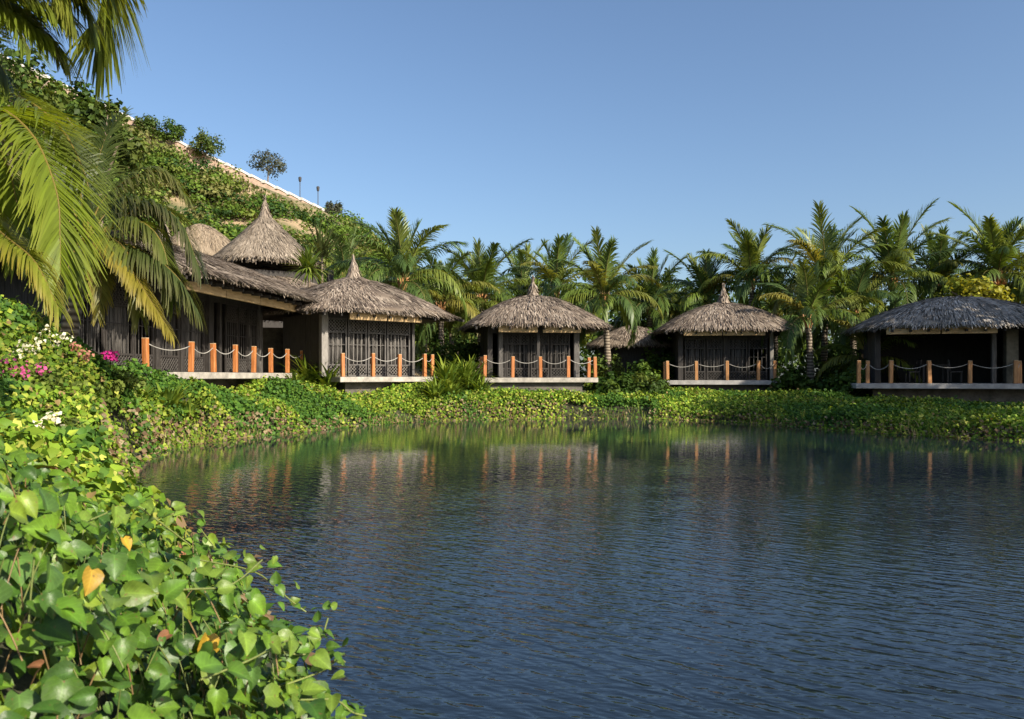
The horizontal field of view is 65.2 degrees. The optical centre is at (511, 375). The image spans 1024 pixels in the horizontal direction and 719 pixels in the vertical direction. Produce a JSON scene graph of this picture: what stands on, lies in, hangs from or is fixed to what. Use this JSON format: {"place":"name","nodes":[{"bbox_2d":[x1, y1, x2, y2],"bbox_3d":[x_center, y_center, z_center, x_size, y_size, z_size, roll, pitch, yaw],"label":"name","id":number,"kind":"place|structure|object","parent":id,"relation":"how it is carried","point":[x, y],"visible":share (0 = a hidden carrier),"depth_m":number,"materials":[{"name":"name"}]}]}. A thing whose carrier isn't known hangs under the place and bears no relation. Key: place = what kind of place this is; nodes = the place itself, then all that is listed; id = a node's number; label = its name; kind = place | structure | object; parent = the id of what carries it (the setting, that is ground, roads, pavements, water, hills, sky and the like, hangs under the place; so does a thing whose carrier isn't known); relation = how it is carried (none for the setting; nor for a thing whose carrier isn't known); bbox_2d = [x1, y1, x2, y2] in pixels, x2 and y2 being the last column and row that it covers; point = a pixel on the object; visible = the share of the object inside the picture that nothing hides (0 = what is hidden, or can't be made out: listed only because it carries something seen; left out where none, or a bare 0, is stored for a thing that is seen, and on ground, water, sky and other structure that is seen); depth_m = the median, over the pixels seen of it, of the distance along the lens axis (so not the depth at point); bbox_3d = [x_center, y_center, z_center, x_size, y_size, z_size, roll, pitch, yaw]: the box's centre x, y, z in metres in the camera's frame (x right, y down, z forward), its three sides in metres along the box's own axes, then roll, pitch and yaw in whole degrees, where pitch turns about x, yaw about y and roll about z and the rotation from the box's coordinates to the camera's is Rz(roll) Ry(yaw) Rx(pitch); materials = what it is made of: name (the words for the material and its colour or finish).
{"place":"outdoors","nodes":[
{"label":"outdoors","id":0,"kind":"place"},
{"bbox_2d":[4,74,475,376],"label":"hill","id":1,"kind":"structure","parent":0,"point":[286,222],"depth_m":72.21,"materials":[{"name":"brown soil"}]},
{"bbox_2d":[132,113,162,138],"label":"ridge tree","id":2,"kind":"object","parent":1,"relation":"on","point":[148,124],"visible":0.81,"depth_m":79.55,"materials":[{"name":"green plant"}]},
{"bbox_2d":[152,116,186,145],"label":"ridge tree","id":3,"kind":"object","parent":1,"relation":"on","point":[177,132],"visible":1,"depth_m":80.23,"materials":[{"name":"green plant"}]},
{"bbox_2d":[0,53,340,218],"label":"ridge wall","id":4,"kind":"structure","parent":1,"relation":"on","point":[254,180],"depth_m":85.59,"materials":[{"name":"white concrete"}]},
{"bbox_2d":[171,223,229,255],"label":"thatched hut","id":5,"kind":"object","parent":1,"relation":"on","point":[213,240],"visible":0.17,"depth_m":50.40,"materials":[{"name":"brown wood"}]},
{"bbox_2d":[188,126,225,166],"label":"ridge tree","id":6,"kind":"object","parent":1,"relation":"on","point":[210,147],"visible":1,"depth_m":82.63,"materials":[{"name":"green plant"}]},
{"bbox_2d":[0,65,477,364],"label":"hillside scrub","id":7,"kind":"object","parent":1,"relation":"on","point":[173,160],"visible":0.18,"depth_m":72.06,"materials":[{"name":"green plant"}]},
{"bbox_2d":[247,149,286,181],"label":"ridge tree","id":8,"kind":"object","parent":1,"relation":"on","point":[268,159],"visible":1,"depth_m":87.74,"materials":[{"name":"green plant"}]},
{"bbox_2d":[213,195,333,327],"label":"thatched pavilion","id":9,"kind":"structure","parent":1,"relation":"on","point":[263,243],"depth_m":39.43,"materials":[{"name":"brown wood"}]},
{"bbox_2d":[324,200,343,214],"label":"ridge tree","id":10,"kind":"object","parent":1,"relation":"on","point":[335,207],"visible":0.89,"depth_m":91.56,"materials":[{"name":"green plant"}]},
{"bbox_2d":[415,323,449,367],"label":"bush","id":11,"kind":"object","parent":1,"relation":"on","point":[434,340],"visible":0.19,"depth_m":42.25,"materials":[{"name":"green plant"}]},
{"bbox_2d":[0,339,1023,718],"bbox_3d":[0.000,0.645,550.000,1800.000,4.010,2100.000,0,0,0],"label":"ground","id":12,"kind":"structure","parent":0,"point":[22,683],"depth_m":21.89,"materials":[{"name":"soil"}]},
{"bbox_2d":[0,35,78,234],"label":"broadleaf tree","id":13,"kind":"object","parent":12,"relation":"on","point":[38,88],"visible":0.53,"depth_m":36.08,"materials":[{"name":"green plant"}]},
{"bbox_2d":[0,354,89,404],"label":"flowering bush","id":14,"kind":"object","parent":12,"relation":"on","point":[46,377],"visible":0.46,"depth_m":12.34,"materials":[{"name":"green plant"}]},
{"bbox_2d":[13,324,97,394],"bbox_3d":[-7.990,-0.221,13.549,1.383,1.303,1.449,0,0,38],"label":"flowering bush","id":15,"kind":"object","parent":12,"relation":"on","point":[85,382],"visible":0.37,"depth_m":13.43,"materials":[{"name":"white plant"}]},
{"bbox_2d":[33,411,90,429],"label":"flowering bush","id":16,"kind":"object","parent":12,"relation":"on","point":[72,421],"visible":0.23,"depth_m":9.78,"materials":[{"name":"white plant"}]},
{"bbox_2d":[0,22,126,335],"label":"coconut palm","id":17,"kind":"object","parent":12,"relation":"on","point":[46,236],"visible":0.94,"depth_m":9.33,"materials":[{"name":"green plant"}]},
{"bbox_2d":[28,76,107,183],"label":"broadleaf tree","id":18,"kind":"object","parent":12,"relation":"on","point":[85,93],"visible":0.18,"depth_m":39.91,"materials":[{"name":"green plant"}]},
{"bbox_2d":[0,0,151,109],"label":"coconut palm","id":19,"kind":"object","parent":12,"relation":"on","point":[98,33],"visible":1,"depth_m":5.26,"materials":[{"name":"green plant"}]},
{"bbox_2d":[69,342,123,412],"bbox_3d":[-8.156,0.032,15.262,1.309,1.347,1.015,0,0,-32],"label":"flowering bush","id":20,"kind":"object","parent":12,"relation":"on","point":[104,395],"visible":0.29,"depth_m":15.14,"materials":[{"name":"green plant"}]},
{"bbox_2d":[67,94,148,228],"bbox_3d":[-18.395,-6.032,36.125,3.705,13.668,3.928,0,0,-22],"label":"broadleaf tree","id":21,"kind":"object","parent":12,"relation":"on","point":[93,113],"visible":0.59,"depth_m":36.34,"materials":[{"name":"green plant"}]},
{"bbox_2d":[22,107,209,373],"bbox_3d":[-8.361,-3.017,16.850,3.620,6.571,4.488,0,0,-24],"label":"coconut palm","id":22,"kind":"object","parent":12,"relation":"on","point":[131,259],"visible":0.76,"depth_m":16.33,"materials":[{"name":"green plant"}]},
{"bbox_2d":[120,384,163,401],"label":"strap leaf plant","id":23,"kind":"object","parent":12,"relation":"on","point":[147,391],"visible":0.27,"depth_m":18.66,"materials":[{"name":"green plant"}]},
{"bbox_2d":[0,344,333,669],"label":"bank creeper","id":24,"kind":"object","parent":12,"relation":"on","point":[86,455],"visible":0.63,"depth_m":6.55,"materials":[{"name":"green plant"}]},
{"bbox_2d":[0,222,340,400],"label":"thatched hut","id":25,"kind":"object","parent":12,"relation":"on","point":[226,350],"visible":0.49,"depth_m":25.21,"materials":[{"name":"wood"}]},
{"bbox_2d":[263,327,286,379],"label":"wall","id":26,"kind":"structure","parent":25,"relation":"attached to","point":[273,338],"depth_m":33.85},
{"bbox_2d":[152,382,193,421],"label":"strap leaf plant","id":27,"kind":"object","parent":12,"relation":"on","point":[171,397],"visible":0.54,"depth_m":19.43,"materials":[{"name":"green plant"}]},
{"bbox_2d":[0,437,366,718],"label":"vine leaves","id":28,"kind":"object","parent":12,"relation":"on","point":[68,565],"visible":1,"depth_m":2.33,"materials":[{"name":"green plant"}]},
{"bbox_2d":[172,393,208,429],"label":"strap leaf plant","id":29,"kind":"object","parent":12,"relation":"on","point":[189,407],"visible":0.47,"depth_m":19.95,"materials":[{"name":"green plant"}]},
{"bbox_2d":[284,369,312,383],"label":"strap leaf plant","id":30,"kind":"object","parent":12,"relation":"on","point":[295,377],"visible":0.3,"depth_m":29.80,"materials":[{"name":"green plant"}]},
{"bbox_2d":[279,352,320,385],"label":"strap leaf plant","id":31,"kind":"object","parent":12,"relation":"on","point":[304,367],"visible":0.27,"depth_m":30.55,"materials":[{"name":"green plant"}]},
{"bbox_2d":[280,243,332,287],"bbox_3d":[-8.470,-2.481,33.432,2.232,6.363,2.240,0,0,21],"label":"spiky plant","id":32,"kind":"object","parent":12,"relation":"on","point":[307,261],"visible":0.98,"depth_m":33.31,"materials":[{"name":"green plant"}]},
{"bbox_2d":[289,216,349,282],"bbox_3d":[-9.528,-3.726,39.987,3.270,8.854,3.479,0,0,-16],"label":"spiky plant","id":33,"kind":"object","parent":12,"relation":"on","point":[324,247],"visible":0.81,"depth_m":39.61,"materials":[{"name":"green plant"}]},
{"bbox_2d":[305,361,349,388],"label":"strap leaf plant","id":34,"kind":"object","parent":12,"relation":"on","point":[325,380],"visible":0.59,"depth_m":30.07,"materials":[{"name":"green plant"}]},
{"bbox_2d":[300,225,378,280],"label":"coconut palm","id":35,"kind":"object","parent":12,"relation":"on","point":[341,256],"visible":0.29,"depth_m":49.41,"materials":[{"name":"green plant"}]},
{"bbox_2d":[261,254,463,397],"bbox_3d":[-6.562,-1.712,33.040,8.262,6.684,7.465,0,0,-38],"label":"thatched hut","id":36,"kind":"object","parent":12,"relation":"on","point":[365,337],"visible":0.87,"depth_m":31.13,"materials":[{"name":"plant"}]},
{"bbox_2d":[319,207,469,345],"bbox_3d":[-5.548,-3.677,37.858,7.174,9.560,7.002,0,0,0],"label":"coconut palm","id":37,"kind":"object","parent":12,"relation":"on","point":[403,264],"visible":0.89,"depth_m":37.29,"materials":[{"name":"green plant"}]},
{"bbox_2d":[399,268,435,353],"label":"broadleaf tree","id":38,"kind":"object","parent":12,"relation":"on","point":[418,283],"visible":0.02,"depth_m":55.31,"materials":[{"name":"green plant"}]},
{"bbox_2d":[418,374,455,406],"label":"strap leaf plant","id":39,"kind":"object","parent":12,"relation":"on","point":[436,389],"visible":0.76,"depth_m":30.38,"materials":[{"name":"green plant"}]},
{"bbox_2d":[415,335,468,373],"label":"bush","id":40,"kind":"object","parent":12,"relation":"on","point":[445,347],"visible":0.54,"depth_m":36.86,"materials":[{"name":"green plant"}]},
{"bbox_2d":[382,248,502,358],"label":"coconut palm","id":41,"kind":"object","parent":12,"relation":"on","point":[440,302],"visible":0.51,"depth_m":40.61,"materials":[{"name":"green plant"}]},
{"bbox_2d":[416,266,474,352],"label":"broadleaf tree","id":42,"kind":"object","parent":12,"relation":"on","point":[450,339],"visible":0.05,"depth_m":47.91,"materials":[{"name":"green plant"}]},
{"bbox_2d":[421,354,480,387],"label":"strap leaf plant","id":43,"kind":"object","parent":12,"relation":"on","point":[445,374],"visible":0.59,"depth_m":31.61,"materials":[{"name":"green plant"}]},
{"bbox_2d":[444,383,469,404],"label":"strap leaf plant","id":44,"kind":"object","parent":12,"relation":"on","point":[456,389],"visible":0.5,"depth_m":30.76,"materials":[{"name":"green plant"}]},
{"bbox_2d":[435,353,495,389],"bbox_3d":[-1.985,0.110,32.795,3.379,2.267,3.137,0,0,0],"label":"strap leaf plant","id":45,"kind":"object","parent":12,"relation":"on","point":[471,368],"visible":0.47,"depth_m":32.60,"materials":[{"name":"green plant"}]},
{"bbox_2d":[436,334,496,371],"bbox_3d":[-1.990,-0.817,38.050,3.300,2.489,3.052,0,0,0],"label":"bush","id":46,"kind":"object","parent":12,"relation":"on","point":[470,349],"visible":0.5,"depth_m":37.27,"materials":[{"name":"green plant"}]},
{"bbox_2d":[466,373,494,400],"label":"strap leaf plant","id":47,"kind":"object","parent":12,"relation":"on","point":[483,384],"visible":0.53,"depth_m":32.11,"materials":[{"name":"green plant"}]},
{"bbox_2d":[421,237,543,372],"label":"coconut palm","id":48,"kind":"object","parent":12,"relation":"on","point":[488,263],"visible":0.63,"depth_m":42.23,"materials":[{"name":"green plant"}]},
{"bbox_2d":[0,294,1023,557],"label":"bank creeper","id":49,"kind":"object","parent":12,"relation":"on","point":[278,400],"visible":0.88,"depth_m":24.50,"materials":[{"name":"green plant"}]},
{"bbox_2d":[91,350,148,391],"bbox_3d":[-8.204,-0.103,16.531,1.088,0.873,1.027,0,0,40],"label":"flowering bush","id":50,"kind":"object","parent":49,"relation":"on","point":[123,374],"visible":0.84,"depth_m":16.40,"materials":[{"name":"green plant"}]},
{"bbox_2d":[469,239,559,300],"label":"coconut palm","id":51,"kind":"object","parent":12,"relation":"on","point":[520,257],"visible":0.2,"depth_m":49.32,"materials":[{"name":"green plant"}]},
{"bbox_2d":[456,275,613,397],"bbox_3d":[0.949,-1.426,35.728,6.992,6.191,6.807,0,0,-8],"label":"thatched hut","id":52,"kind":"object","parent":12,"relation":"on","point":[531,339],"visible":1,"depth_m":33.74,"materials":[{"name":"plant"}]},
{"bbox_2d":[501,232,603,310],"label":"coconut palm","id":53,"kind":"object","parent":12,"relation":"on","point":[554,275],"visible":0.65,"depth_m":43.40,"materials":[{"name":"green plant"}]},
{"bbox_2d":[560,293,597,350],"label":"broadleaf tree","id":54,"kind":"object","parent":12,"relation":"on","point":[588,336],"visible":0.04,"depth_m":42.42,"materials":[{"name":"green plant"}]},
{"bbox_2d":[544,226,664,376],"bbox_3d":[4.419,-2.998,38.887,5.700,8.294,5.768,0,0,25],"label":"coconut palm","id":55,"kind":"object","parent":12,"relation":"on","point":[604,271],"visible":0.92,"depth_m":38.33,"materials":[{"name":"green plant"}]},
{"bbox_2d":[580,347,628,384],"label":"bush","id":56,"kind":"object","parent":12,"relation":"on","point":[603,368],"visible":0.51,"depth_m":39.20,"materials":[{"name":"green plant"}]},
{"bbox_2d":[590,370,632,395],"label":"bush","id":57,"kind":"object","parent":12,"relation":"on","point":[607,383],"visible":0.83,"depth_m":33.65,"materials":[{"name":"green plant"}]},
{"bbox_2d":[582,312,653,356],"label":"broadleaf tree","id":58,"kind":"object","parent":12,"relation":"on","point":[642,323],"visible":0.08,"depth_m":46.55,"materials":[{"name":"green plant"}]},
{"bbox_2d":[584,325,672,375],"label":"thatched hut","id":59,"kind":"object","parent":12,"relation":"on","point":[620,337],"visible":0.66,"depth_m":41.37,"materials":[{"name":"brown plant"}]},
{"bbox_2d":[615,359,661,384],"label":"bush","id":60,"kind":"object","parent":12,"relation":"on","point":[643,367],"visible":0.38,"depth_m":35.24,"materials":[{"name":"green plant"}]},
{"bbox_2d":[628,371,671,394],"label":"bush","id":61,"kind":"object","parent":12,"relation":"on","point":[654,383],"visible":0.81,"depth_m":33.34,"materials":[{"name":"green plant"}]},
{"bbox_2d":[609,246,698,330],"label":"coconut palm","id":62,"kind":"object","parent":12,"relation":"on","point":[660,298],"visible":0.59,"depth_m":44.37,"materials":[{"name":"green plant"}]},
{"bbox_2d":[636,350,684,386],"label":"bush","id":63,"kind":"object","parent":12,"relation":"on","point":[660,364],"visible":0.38,"depth_m":39.58,"materials":[{"name":"green plant"}]},
{"bbox_2d":[636,326,684,366],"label":"broadleaf tree","id":64,"kind":"object","parent":12,"relation":"on","point":[668,351],"visible":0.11,"depth_m":40.97,"materials":[{"name":"green plant"}]},
{"bbox_2d":[636,267,695,385],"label":"coconut palm","id":65,"kind":"object","parent":12,"relation":"on","point":[674,299],"visible":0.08,"depth_m":49.31,"materials":[{"name":"green plant"}]},
{"bbox_2d":[390,267,1017,367],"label":"distant woods","id":66,"kind":"object","parent":12,"relation":"on","point":[611,316],"visible":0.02,"depth_m":63.87,"materials":[{"name":"green plant"}]},
{"bbox_2d":[655,248,756,339],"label":"coconut palm","id":67,"kind":"object","parent":12,"relation":"on","point":[704,271],"visible":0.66,"depth_m":43.46,"materials":[{"name":"green plant"}]},
{"bbox_2d":[648,283,807,391],"bbox_3d":[10.298,-1.374,38.928,7.422,6.347,7.040,0,0,6],"label":"thatched hut","id":68,"kind":"object","parent":12,"relation":"on","point":[720,338],"visible":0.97,"depth_m":37.07,"materials":[{"name":"plant"}]},
{"bbox_2d":[690,218,812,321],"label":"coconut palm","id":69,"kind":"object","parent":12,"relation":"on","point":[747,252],"visible":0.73,"depth_m":42.38,"materials":[{"name":"green plant"}]},
{"bbox_2d":[732,255,818,386],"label":"coconut palm","id":70,"kind":"object","parent":12,"relation":"on","point":[779,311],"visible":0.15,"depth_m":46.79,"materials":[{"name":"green plant"}]},
{"bbox_2d":[747,353,806,390],"bbox_3d":[12.809,-0.078,39.813,3.598,2.459,3.227,0,0,14],"label":"bush","id":71,"kind":"object","parent":12,"relation":"on","point":[779,365],"visible":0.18,"depth_m":39.47,"materials":[{"name":"green plant"}]},
{"bbox_2d":[769,326,805,387],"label":"broadleaf tree","id":72,"kind":"object","parent":12,"relation":"on","point":[779,354],"visible":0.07,"depth_m":49.08,"materials":[{"name":"green plant"}]},
{"bbox_2d":[761,364,824,391],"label":"bush","id":73,"kind":"object","parent":12,"relation":"on","point":[790,378],"visible":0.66,"depth_m":35.53,"materials":[{"name":"green plant"}]},
{"bbox_2d":[755,253,884,379],"bbox_3d":[13.876,-2.106,37.049,5.766,7.158,5.700,0,0,37],"label":"coconut palm","id":74,"kind":"object","parent":12,"relation":"on","point":[808,302],"visible":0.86,"depth_m":36.44,"materials":[{"name":"green plant"}]},
{"bbox_2d":[791,360,850,393],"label":"bush","id":75,"kind":"object","parent":12,"relation":"on","point":[825,374],"visible":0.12,"depth_m":37.10,"materials":[{"name":"green plant"}]},
{"bbox_2d":[791,323,857,375],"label":"broadleaf tree","id":76,"kind":"object","parent":12,"relation":"on","point":[801,359],"visible":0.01,"depth_m":44.30,"materials":[{"name":"green plant"}]},
{"bbox_2d":[733,200,917,382],"bbox_3d":[15.662,-3.523,39.991,7.031,10.039,7.154,0,0,-28],"label":"coconut palm","id":77,"kind":"object","parent":12,"relation":"on","point":[830,245],"visible":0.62,"depth_m":39.43,"materials":[{"name":"green plant"}]},
{"bbox_2d":[805,337,858,377],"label":"bush","id":78,"kind":"object","parent":12,"relation":"on","point":[830,353],"visible":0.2,"depth_m":40.15,"materials":[{"name":"green plant"}]},
{"bbox_2d":[815,368,871,397],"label":"bush","id":79,"kind":"object","parent":12,"relation":"on","point":[842,382],"visible":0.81,"depth_m":32.71,"materials":[{"name":"green plant"}]},
{"bbox_2d":[795,255,927,397],"bbox_3d":[16.451,-2.267,37.579,5.833,7.470,6.139,0,0,14],"label":"coconut palm","id":80,"kind":"object","parent":12,"relation":"on","point":[860,281],"visible":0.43,"depth_m":37.27,"materials":[{"name":"green plant"}]},
{"bbox_2d":[813,296,931,382],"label":"coconut palm","id":81,"kind":"object","parent":12,"relation":"on","point":[860,337],"visible":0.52,"depth_m":34.70,"materials":[{"name":"green plant"}]},
{"bbox_2d":[836,198,982,312],"bbox_3d":[18.783,-3.584,39.847,7.785,10.070,7.286,0,0,0],"label":"coconut palm","id":82,"kind":"object","parent":12,"relation":"on","point":[901,235],"visible":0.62,"depth_m":39.07,"materials":[{"name":"green plant"}]},
{"bbox_2d":[839,295,1023,404],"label":"thatched hut","id":83,"kind":"object","parent":12,"relation":"on","point":[978,341],"visible":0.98,"depth_m":31.34,"materials":[{"name":"grey plant"}]},
{"bbox_2d":[905,360,921,382],"bbox_3d":[16.314,-0.191,32.523,0.511,0.953,0.440,0,0,4],"label":"dining chair","id":84,"kind":"object","parent":83,"relation":"on","point":[915,371],"visible":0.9,"depth_m":32.38,"materials":[{"name":"brown wood"}]},
{"bbox_2d":[917,364,949,382],"bbox_3d":[17.079,-0.089,32.428,1.000,0.750,0.800,0,0,14],"label":"dining table","id":85,"kind":"object","parent":83,"relation":"on","point":[943,365],"visible":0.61,"depth_m":32.18,"materials":[{"name":"brown wood"}]},
{"bbox_2d":[947,359,962,382],"bbox_3d":[17.798,-0.191,32.152,0.511,0.953,0.440,0,0,24],"label":"dining chair","id":86,"kind":"object","parent":83,"relation":"on","point":[950,375],"visible":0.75,"depth_m":32.03,"materials":[{"name":"brown wood"}]},
{"bbox_2d":[870,224,992,306],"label":"coconut palm","id":87,"kind":"object","parent":12,"relation":"on","point":[941,245],"visible":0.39,"depth_m":40.31,"materials":[{"name":"green plant"}]},
{"bbox_2d":[923,201,1023,303],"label":"coconut palm","id":88,"kind":"object","parent":12,"relation":"on","point":[998,258],"visible":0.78,"depth_m":37.36,"materials":[{"name":"green plant"}]},
{"bbox_2d":[935,273,1016,301],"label":"broadleaf tree","id":89,"kind":"object","parent":12,"relation":"on","point":[973,287],"visible":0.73,"depth_m":34.98,"materials":[{"name":"green plant"}]},
{"bbox_2d":[958,219,1023,302],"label":"coconut palm","id":90,"kind":"object","parent":12,"relation":"on","point":[1014,291],"visible":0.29,"depth_m":37.80,"materials":[{"name":"green plant"}]},
{"bbox_2d":[0,0,1023,376],"label":"sky","id":91,"kind":"structure","parent":0,"point":[505,122],"materials":[{"name":"blue"}]},
{"bbox_2d":[134,418,1023,718],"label":"water","id":92,"kind":"structure","parent":0,"point":[578,568],"depth_m":7.12,"materials":[{"name":"blue liquid"}]}
]}

